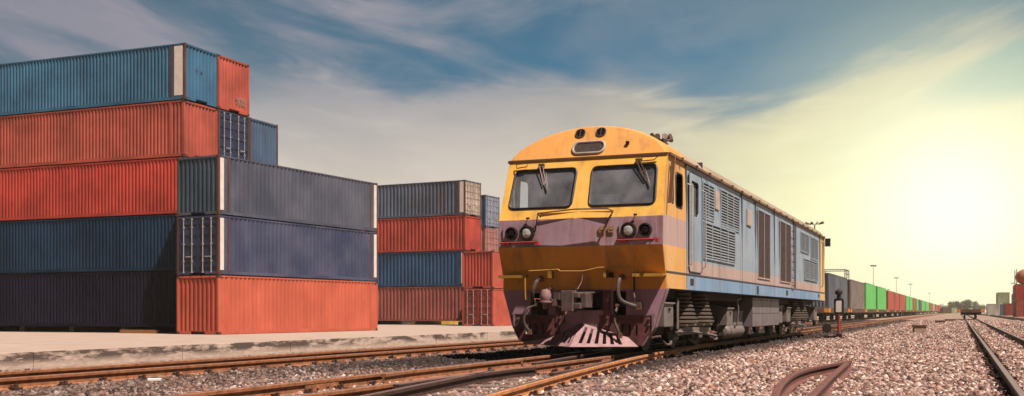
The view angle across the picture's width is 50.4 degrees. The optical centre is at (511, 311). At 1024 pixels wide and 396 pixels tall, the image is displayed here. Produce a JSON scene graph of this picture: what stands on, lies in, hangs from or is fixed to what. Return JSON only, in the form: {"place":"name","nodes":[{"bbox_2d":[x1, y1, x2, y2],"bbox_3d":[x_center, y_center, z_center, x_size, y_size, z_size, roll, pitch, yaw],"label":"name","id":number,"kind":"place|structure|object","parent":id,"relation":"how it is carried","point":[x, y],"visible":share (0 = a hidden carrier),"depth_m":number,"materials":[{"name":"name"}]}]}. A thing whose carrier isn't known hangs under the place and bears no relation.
{"place":"outdoors","nodes":[
{"label":"outdoors","id":0,"kind":"place"},
{"bbox_2d":[0,0,1023,312],"label":"sky","id":1,"kind":"structure","parent":0,"point":[897,126],"materials":[{"name":"blue"}]},
{"bbox_2d":[1,312,1023,395],"bbox_3d":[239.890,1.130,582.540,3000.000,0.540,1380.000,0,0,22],"label":"ground","id":2,"kind":"structure","parent":0,"point":[957,316],"depth_m":41.16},
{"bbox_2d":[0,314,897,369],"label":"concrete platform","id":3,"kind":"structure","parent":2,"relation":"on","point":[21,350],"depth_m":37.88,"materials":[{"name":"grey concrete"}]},
{"bbox_2d":[0,326,19,330],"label":"support beam","id":4,"kind":"structure","parent":3,"relation":"on","point":[9,328],"depth_m":56.88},
{"bbox_2d":[20,326,85,331],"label":"support beam","id":5,"kind":"structure","parent":3,"relation":"on","point":[40,328],"depth_m":54.89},
{"bbox_2d":[69,326,120,331],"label":"support beam","id":6,"kind":"structure","parent":3,"relation":"on","point":[94,329],"depth_m":53.84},
{"bbox_2d":[120,330,160,333],"bbox_3d":[-17.200,0.930,50.300,2.200,0.160,0.200,0,0,22],"label":"wooden plank","id":7,"kind":"object","parent":3,"relation":"on","point":[143,331],"visible":0.86,"depth_m":50.13,"materials":[{"name":"brown wood"}]},
{"bbox_2d":[121,327,175,331],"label":"support beam","id":8,"kind":"structure","parent":3,"relation":"on","point":[167,329],"depth_m":53.05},
{"bbox_2d":[0,271,193,326],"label":"shipping container","id":9,"kind":"object","parent":8,"relation":"on","point":[131,299],"visible":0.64,"depth_m":52.04,"materials":[{"name":"metal"}]},
{"bbox_2d":[0,214,182,273],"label":"shipping container","id":10,"kind":"object","parent":9,"relation":"on","point":[119,244],"visible":0.69,"depth_m":52.11,"materials":[{"name":"blue metal"}]},
{"bbox_2d":[0,157,184,221],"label":"shipping container","id":11,"kind":"object","parent":10,"relation":"on","point":[147,187],"visible":0.62,"depth_m":52.13,"materials":[{"name":"red metal"}]},
{"bbox_2d":[0,100,217,168],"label":"shipping container","id":12,"kind":"object","parent":11,"relation":"on","point":[169,129],"visible":0.74,"depth_m":51.77,"materials":[{"name":"red metal"}]},
{"bbox_2d":[0,42,217,116],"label":"shipping container","id":13,"kind":"object","parent":12,"relation":"on","point":[173,72],"visible":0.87,"depth_m":51.76,"materials":[{"name":"blue metal"}]},
{"bbox_2d":[177,275,377,334],"bbox_3d":[-11.021,-0.286,53.105,2.448,2.592,12.056,0,0,28],"label":"shipping container","id":14,"kind":"object","parent":3,"relation":"on","point":[217,304],"visible":1,"depth_m":50.37,"materials":[{"name":"red metal"}]},
{"bbox_2d":[177,215,377,280],"bbox_3d":[-11.028,-2.906,53.091,2.448,2.592,12.088,0,0,28],"label":"shipping container","id":15,"kind":"object","parent":14,"relation":"on","point":[210,245],"visible":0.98,"depth_m":50.49,"materials":[{"name":"blue metal"}]},
{"bbox_2d":[179,218,197,272],"bbox_3d":[-14.296,-2.910,48.050,1.098,2.420,0.125,0,0,28],"label":"door","id":16,"kind":"structure","parent":15,"relation":"in","point":[188,228],"depth_m":48.05,"materials":[{"name":"blue paint"}]},
{"bbox_2d":[198,217,216,272],"bbox_3d":[-13.303,-2.910,47.536,1.098,2.420,0.125,0,0,28],"label":"door","id":17,"kind":"structure","parent":15,"relation":"in","point":[207,227],"depth_m":47.54,"materials":[{"name":"blue paint"}]},
{"bbox_2d":[177,154,377,231],"bbox_3d":[-11.021,-5.526,53.105,2.448,2.592,12.056,0,0,28],"label":"shipping container","id":18,"kind":"object","parent":15,"relation":"on","point":[216,184],"visible":0.95,"depth_m":50.37,"materials":[{"name":"grey metal"}]},
{"bbox_2d":[378,321,411,323],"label":"support beam","id":19,"kind":"structure","parent":3,"relation":"on","point":[394,322],"depth_m":87.24,"materials":[{"name":"grey concrete"}]},
{"bbox_2d":[412,321,457,324],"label":"support beam","id":20,"kind":"structure","parent":3,"relation":"on","point":[431,322],"depth_m":84.45,"materials":[{"name":"yellow paint"}]},
{"bbox_2d":[378,286,469,320],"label":"shipping container","id":21,"kind":"object","parent":20,"relation":"on","point":[419,303],"visible":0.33,"depth_m":82.00,"materials":[{"name":"metal"}]},
{"bbox_2d":[352,251,466,286],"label":"shipping container","id":22,"kind":"object","parent":21,"relation":"on","point":[427,269],"visible":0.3,"depth_m":82.02,"materials":[{"name":"blue metal"}]},
{"bbox_2d":[363,215,480,252],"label":"shipping container","id":23,"kind":"object","parent":22,"relation":"on","point":[434,234],"visible":0.6,"depth_m":81.85,"materials":[{"name":"metal"}]},
{"bbox_2d":[378,180,480,218],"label":"shipping container","id":24,"kind":"object","parent":23,"relation":"on","point":[437,199],"visible":0.59,"depth_m":81.85,"materials":[{"name":"grey metal"}]},
{"bbox_2d":[466,181,472,214],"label":"door","id":25,"kind":"structure","parent":24,"relation":"in","point":[469,185],"depth_m":80.88,"materials":[{"name":"paint"}]},
{"bbox_2d":[473,183,479,215],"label":"door","id":26,"kind":"structure","parent":24,"relation":"in","point":[476,187],"depth_m":81.80,"materials":[{"name":"paint"}]},
{"bbox_2d":[462,289,539,325],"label":"shipping container","id":27,"kind":"object","parent":3,"relation":"on","point":[486,307],"visible":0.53,"depth_m":75.68,"materials":[{"name":"red metal"}]},
{"bbox_2d":[464,290,477,324],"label":"door","id":28,"kind":"structure","parent":27,"relation":"in","point":[470,296],"depth_m":75.84,"materials":[{"name":"red paint"}]},
{"bbox_2d":[462,251,502,288],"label":"shipping container","id":29,"kind":"object","parent":27,"relation":"on","point":[481,269],"visible":0.36,"depth_m":75.63,"materials":[{"name":"red metal"}]},
{"bbox_2d":[478,290,491,324],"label":"door","id":30,"kind":"structure","parent":27,"relation":"in","point":[484,296],"depth_m":75.32,"materials":[{"name":"red paint"}]},
{"bbox_2d":[0,313,935,391],"bbox_3d":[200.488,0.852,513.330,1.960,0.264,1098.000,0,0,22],"label":"railway track","id":31,"kind":"structure","parent":2,"relation":"on","point":[17,380],"depth_m":15.75,"materials":[{"name":"metal"}]},
{"bbox_2d":[806,308,848,320],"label":"flat wagon","id":32,"kind":"object","parent":31,"relation":"on","point":[823,314],"visible":0.56,"depth_m":80.52,"materials":[{"name":"brown metal"}]},
{"bbox_2d":[805,273,846,308],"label":"shipping container","id":33,"kind":"object","parent":32,"relation":"on","point":[833,283],"visible":0.37,"depth_m":81.78,"materials":[{"name":"metal"}]},
{"bbox_2d":[829,309,865,319],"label":"flat wagon","id":34,"kind":"object","parent":31,"relation":"on","point":[855,312],"visible":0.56,"depth_m":99.05,"materials":[{"name":"brown metal"}]},
{"bbox_2d":[830,279,863,308],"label":"shipping container","id":35,"kind":"object","parent":34,"relation":"on","point":[855,294],"visible":0.47,"depth_m":99.90,"materials":[{"name":"metal"}]},
{"bbox_2d":[825,269,848,278],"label":"guard frame","id":36,"kind":"object","parent":35,"relation":"on","point":[844,270],"visible":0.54,"depth_m":94.25,"materials":[{"name":"grey metal"}]},
{"bbox_2d":[848,309,876,318],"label":"flat wagon","id":37,"kind":"object","parent":31,"relation":"on","point":[868,312],"visible":0.52,"depth_m":117.88,"materials":[{"name":"brown metal"}]},
{"bbox_2d":[864,283,875,308],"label":"shipping container","id":38,"kind":"object","parent":37,"relation":"on","point":[869,296],"visible":0.43,"depth_m":115.44,"materials":[{"name":"green metal"}]},
{"bbox_2d":[862,310,886,317],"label":"flat wagon","id":39,"kind":"object","parent":31,"relation":"on","point":[879,312],"visible":0.49,"depth_m":130.69,"materials":[{"name":"brown metal"}]},
{"bbox_2d":[876,286,885,309],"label":"shipping container","id":40,"kind":"object","parent":39,"relation":"on","point":[880,298],"visible":0.41,"depth_m":131.28,"materials":[{"name":"green metal"}]},
{"bbox_2d":[874,310,894,316],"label":"flat wagon","id":41,"kind":"object","parent":31,"relation":"on","point":[888,312],"visible":0.54,"depth_m":148.90,"materials":[{"name":"brown metal"}]},
{"bbox_2d":[878,290,894,309],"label":"shipping container","id":42,"kind":"object","parent":41,"relation":"on","point":[890,300],"visible":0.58,"depth_m":150.12,"materials":[{"name":"red metal"}]},
{"bbox_2d":[886,310,899,315],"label":"flat wagon","id":43,"kind":"object","parent":31,"relation":"on","point":[896,312],"visible":0.35,"depth_m":167.28,"materials":[{"name":"metal"}]},
{"bbox_2d":[894,292,898,309],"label":"shipping container","id":44,"kind":"object","parent":43,"relation":"on","point":[896,301],"visible":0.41,"depth_m":164.37,"materials":[{"name":"red metal"}]},
{"bbox_2d":[895,310,905,315],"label":"flat wagon","id":45,"kind":"object","parent":31,"relation":"on","point":[901,312],"visible":0.28,"depth_m":184.90,"materials":[{"name":"metal"}]},
{"bbox_2d":[899,294,904,309],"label":"shipping container","id":46,"kind":"object","parent":45,"relation":"on","point":[901,302],"visible":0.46,"depth_m":178.33,"materials":[{"name":"red metal"}]},
{"bbox_2d":[287,342,714,395],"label":"diverging track","id":47,"kind":"structure","parent":2,"relation":"on","point":[459,383],"depth_m":13.01,"materials":[{"name":"metal"}]},
{"bbox_2d":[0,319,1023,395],"bbox_3d":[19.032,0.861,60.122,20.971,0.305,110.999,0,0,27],"label":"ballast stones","id":48,"kind":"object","parent":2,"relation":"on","point":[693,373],"visible":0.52,"depth_m":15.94,"materials":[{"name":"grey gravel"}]},
{"bbox_2d":[147,378,160,380],"bbox_3d":[-4.349,0.830,13.234,0.160,0.030,0.070,0,6,-17],"label":"paper scrap","id":49,"kind":"object","parent":48,"relation":"on","point":[153,379],"visible":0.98,"depth_m":13.21,"materials":[{"name":"white paper"}]},
{"bbox_2d":[164,313,946,395],"bbox_3d":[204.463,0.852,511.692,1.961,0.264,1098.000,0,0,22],"label":"railway track","id":50,"kind":"structure","parent":2,"relation":"on","point":[308,387],"depth_m":12.69,"materials":[{"name":"metal"}]},
{"bbox_2d":[498,126,830,351],"bbox_3d":[5.463,-1.335,28.410,3.133,4.170,23.500,0,0,22],"label":"diesel locomotive","id":51,"kind":"object","parent":50,"relation":"on","point":[611,236],"visible":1,"depth_m":18.55,"materials":[{"name":"yellow metal"}]},
{"bbox_2d":[512,183,515,207],"bbox_3d":[0.032,-2.100,19.087,0.028,0.632,0.189,0,0,22],"label":"window frame","id":52,"kind":"structure","parent":51,"relation":"in","point":[515,183],"depth_m":19.15,"materials":[{"name":"metal"}]},
{"bbox_2d":[519,180,529,207],"bbox_3d":[0.216,-2.050,19.532,0.028,0.612,0.506,0,0,22],"label":"window frame","id":53,"kind":"structure","parent":51,"relation":"in","point":[527,182],"depth_m":19.74,"materials":[{"name":"metal"}]},
{"bbox_2d":[540,187,551,206],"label":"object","id":54,"kind":"structure","parent":51,"relation":"in","point":[545,196],"depth_m":20.50,"materials":[{"name":"glass"}]},
{"bbox_2d":[675,172,682,208],"bbox_3d":[2.829,-2.050,18.456,0.028,0.612,0.506,0,0,22],"label":"window frame","id":55,"kind":"structure","parent":51,"relation":"in","point":[676,173],"depth_m":18.58,"materials":[{"name":"black metal"}]},
{"bbox_2d":[691,181,697,216],"bbox_3d":[3.245,-2.010,19.483,0.032,0.652,0.632,0,0,22],"label":"window frame","id":56,"kind":"structure","parent":51,"relation":"in","point":[694,185],"depth_m":19.63,"materials":[{"name":"metal"}]},
{"bbox_2d":[688,171,701,273],"bbox_3d":[3.290,-1.580,19.518,0.023,1.784,1.024,0,0,22],"label":"cab door","id":57,"kind":"structure","parent":51,"relation":"in","point":[696,267],"depth_m":19.50,"materials":[{"name":"grey metal"}]},
{"bbox_2d":[770,360,851,395],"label":"scrap rail","id":58,"kind":"object","parent":2,"relation":"on","point":[787,385],"visible":0.87,"depth_m":12.82,"materials":[{"name":"brown metal"}]},
{"bbox_2d":[807,362,850,395],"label":"scrap rail","id":59,"kind":"object","parent":2,"relation":"on","point":[825,385],"visible":0.96,"depth_m":11.92,"materials":[{"name":"brown metal"}]},
{"bbox_2d":[822,289,847,338],"bbox_3d":[10.188,0.090,34.348,0.770,1.600,0.360,0,0,22],"label":"switch stand","id":60,"kind":"object","parent":2,"relation":"on","point":[838,307],"visible":0.86,"depth_m":34.26,"materials":[{"name":"white paint"}]},
{"bbox_2d":[870,265,876,284],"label":"light mast","id":61,"kind":"object","parent":2,"relation":"on","point":[873,266],"visible":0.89,"depth_m":559.88,"materials":[{"name":"grey metal"}]},
{"bbox_2d":[912,325,926,332],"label":"concrete block","id":62,"kind":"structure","parent":2,"relation":"on","point":[918,328],"depth_m":42.67,"materials":[{"name":"grey concrete"}]},
{"bbox_2d":[935,320,945,322],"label":"concrete block","id":63,"kind":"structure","parent":2,"relation":"on","point":[939,321],"depth_m":76.49,"materials":[{"name":"grey concrete"}]},
{"bbox_2d":[943,308,956,312],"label":"shipping container","id":64,"kind":"object","parent":2,"relation":"on","point":[949,310],"visible":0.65,"depth_m":497.47,"materials":[{"name":"beige metal"}]},
{"bbox_2d":[949,299,972,308],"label":"tree","id":65,"kind":"object","parent":2,"relation":"on","point":[965,304],"visible":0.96,"depth_m":599.92,"materials":[{"name":"green plant"}]},
{"bbox_2d":[970,301,977,308],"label":"tree","id":66,"kind":"object","parent":2,"relation":"on","point":[973,305],"visible":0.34,"depth_m":617.86,"materials":[{"name":"green plant"}]},
{"bbox_2d":[962,315,1023,395],"bbox_3d":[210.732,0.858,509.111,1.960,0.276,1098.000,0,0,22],"label":"railway track","id":67,"kind":"structure","parent":2,"relation":"on","point":[1009,379],"depth_m":16.86,"materials":[{"name":"metal"}]},
{"bbox_2d":[957,309,984,317],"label":"flat wagon","id":68,"kind":"object","parent":67,"relation":"on","point":[974,312],"visible":0.99,"depth_m":111.78,"materials":[{"name":"brown metal"}]},
{"bbox_2d":[986,304,999,314],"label":"shipping container","id":69,"kind":"object","parent":2,"relation":"on","point":[992,309],"visible":0.92,"depth_m":239.46,"materials":[{"name":"grey metal"}]},
{"bbox_2d":[1000,304,1002,314],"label":"shipping container","id":70,"kind":"object","parent":2,"relation":"on","point":[1001,309],"visible":0.08,"depth_m":244.52,"materials":[{"name":"metal"}]},
{"bbox_2d":[996,292,1009,303],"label":"shipping container","id":71,"kind":"object","parent":70,"relation":"on","point":[1002,297],"visible":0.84,"depth_m":244.50,"materials":[{"name":"metal"}]},
{"bbox_2d":[981,314,1023,320],"bbox_3d":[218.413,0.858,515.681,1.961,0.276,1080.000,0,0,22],"label":"railway track","id":72,"kind":"structure","parent":2,"relation":"on","point":[1014,318],"depth_m":137.39,"materials":[{"name":"metal"}]},
{"bbox_2d":[1003,303,1012,315],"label":"shipping container","id":73,"kind":"object","parent":2,"relation":"on","point":[1007,309],"visible":0.62,"depth_m":224.69,"materials":[{"name":"red metal"}]},
{"bbox_2d":[1013,301,1023,316],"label":"shipping container","id":74,"kind":"object","parent":2,"relation":"on","point":[1018,308],"visible":0.98,"depth_m":169.75,"materials":[{"name":"red metal"}]},
{"bbox_2d":[1013,284,1023,300],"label":"shipping container","id":75,"kind":"object","parent":74,"relation":"on","point":[1018,292],"visible":0.99,"depth_m":169.75,"materials":[{"name":"red metal"}]},
{"bbox_2d":[1014,269,1023,284],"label":"tank container","id":76,"kind":"object","parent":75,"relation":"on","point":[1019,276],"visible":0.95,"depth_m":172.62,"materials":[{"name":"brown metal"}]},
{"bbox_3d":[-19.939,-3.186,55.920,13.706,2.592,2.448,0,0,22],"label":"shipping container","id":77,"kind":"object","parent":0,"visible":0},
{"bbox_3d":[-19.939,-5.806,55.920,13.706,2.592,2.448,0,0,22],"label":"shipping container","id":78,"kind":"object","parent":77,"relation":"on","visible":0},
{"bbox_2d":[218,109,248,159],"bbox_3d":[-19.924,-8.426,55.914,13.738,2.592,2.448,0,0,22],"label":"shipping container","id":79,"kind":"object","parent":78,"relation":"on","point":[233,134],"visible":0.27,"depth_m":53.28,"materials":[{"name":"blue metal"}]},
{"bbox_2d":[220,112,233,156],"bbox_3d":[-13.845,-8.430,52.805,0.125,2.420,1.098,0,0,22],"label":"door","id":80,"kind":"structure","parent":79,"relation":"in","point":[226,120],"depth_m":52.83,"materials":[{"name":"blue paint"}]},
{"bbox_2d":[217,54,248,116],"bbox_3d":[-19.939,-11.046,55.920,13.706,2.592,2.448,0,0,22],"label":"shipping container","id":81,"kind":"object","parent":79,"relation":"on","point":[233,86],"visible":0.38,"depth_m":53.34,"materials":[{"name":"red metal"}]},
{"bbox_2d":[234,115,247,159],"bbox_3d":[-13.414,-8.430,53.837,0.125,2.420,1.098,0,0,22],"label":"door","id":82,"kind":"structure","parent":79,"relation":"in","point":[240,124],"depth_m":53.85,"materials":[{"name":"blue paint"}]},
{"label":"shipping container","id":83,"kind":"object","parent":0,"visible":0},
{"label":"shipping container","id":84,"kind":"object","parent":83,"relation":"on","visible":0},
{"bbox_2d":[249,117,277,164],"bbox_3d":[-18.998,-8.426,58.204,13.706,2.592,2.448,0,0,22],"label":"shipping container","id":85,"kind":"object","parent":84,"relation":"on","point":[263,141],"visible":0.16,"depth_m":55.63,"materials":[{"name":"blue metal"}]},
{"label":"shipping container","id":86,"kind":"object","parent":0,"visible":0},
{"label":"shipping container","id":87,"kind":"object","parent":86,"relation":"on","visible":0},
{"bbox_2d":[481,227,498,250],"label":"shipping container","id":88,"kind":"object","parent":87,"relation":"on","point":[489,239],"visible":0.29,"depth_m":88.72,"materials":[{"name":"red metal"}]},
{"bbox_2d":[486,229,491,250],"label":"door","id":89,"kind":"structure","parent":88,"relation":"in","point":[488,231],"depth_m":88.57,"materials":[{"name":"red paint"}]},
{"bbox_2d":[479,195,499,228],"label":"shipping container","id":90,"kind":"object","parent":88,"relation":"on","point":[490,211],"visible":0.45,"depth_m":88.82,"materials":[{"name":"blue metal"}]},
{"bbox_2d":[486,196,491,225],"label":"door","id":91,"kind":"structure","parent":90,"relation":"in","point":[488,199],"depth_m":88.57,"materials":[{"name":"blue paint"}]},
{"bbox_2d":[492,197,498,226],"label":"door","id":92,"kind":"structure","parent":90,"relation":"in","point":[495,201],"depth_m":89.60,"materials":[{"name":"blue paint"}]},
{"bbox_2d":[492,229,498,250],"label":"door","id":93,"kind":"structure","parent":88,"relation":"in","point":[495,233],"depth_m":89.60,"materials":[{"name":"red paint"}]},
{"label":"flat wagon","id":94,"kind":"object","parent":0,"visible":0},
{"bbox_2d":[905,296,908,309],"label":"shipping container","id":95,"kind":"object","parent":94,"relation":"on","point":[906,302],"visible":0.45,"depth_m":196.83,"materials":[{"name":"green metal"}]},
{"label":"flat wagon","id":96,"kind":"object","parent":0,"visible":0},
{"bbox_2d":[909,297,912,309],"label":"shipping container","id":97,"kind":"object","parent":96,"relation":"on","point":[910,303],"visible":0.29,"depth_m":212.92,"materials":[{"name":"green metal"}]},
{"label":"flat wagon","id":98,"kind":"object","parent":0,"visible":0},
{"bbox_2d":[913,298,915,309],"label":"shipping container","id":99,"kind":"object","parent":98,"relation":"on","point":[914,303],"visible":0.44,"depth_m":229.24,"materials":[{"name":"red metal"}]},
{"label":"flat wagon","id":100,"kind":"object","parent":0,"visible":0},
{"bbox_2d":[916,299,918,309],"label":"shipping container","id":101,"kind":"object","parent":100,"relation":"on","point":[917,304],"visible":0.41,"depth_m":245.45,"materials":[{"name":"green metal"}]},
{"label":"flat wagon","id":102,"kind":"object","parent":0,"visible":0},
{"bbox_2d":[921,300,924,310],"bbox_3d":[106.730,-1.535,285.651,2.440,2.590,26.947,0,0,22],"label":"shipping container","id":103,"kind":"object","parent":102,"relation":"on","point":[922,305],"visible":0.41,"depth_m":278.58,"materials":[{"name":"green metal"}]},
{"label":"flat wagon","id":104,"kind":"object","parent":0,"visible":0},
{"bbox_2d":[921,301,928,310],"bbox_3d":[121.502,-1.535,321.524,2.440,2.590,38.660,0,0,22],"label":"shipping container","id":105,"kind":"object","parent":104,"relation":"on","point":[926,306],"visible":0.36,"depth_m":315.91,"materials":[{"name":"green metal"}]}
]}

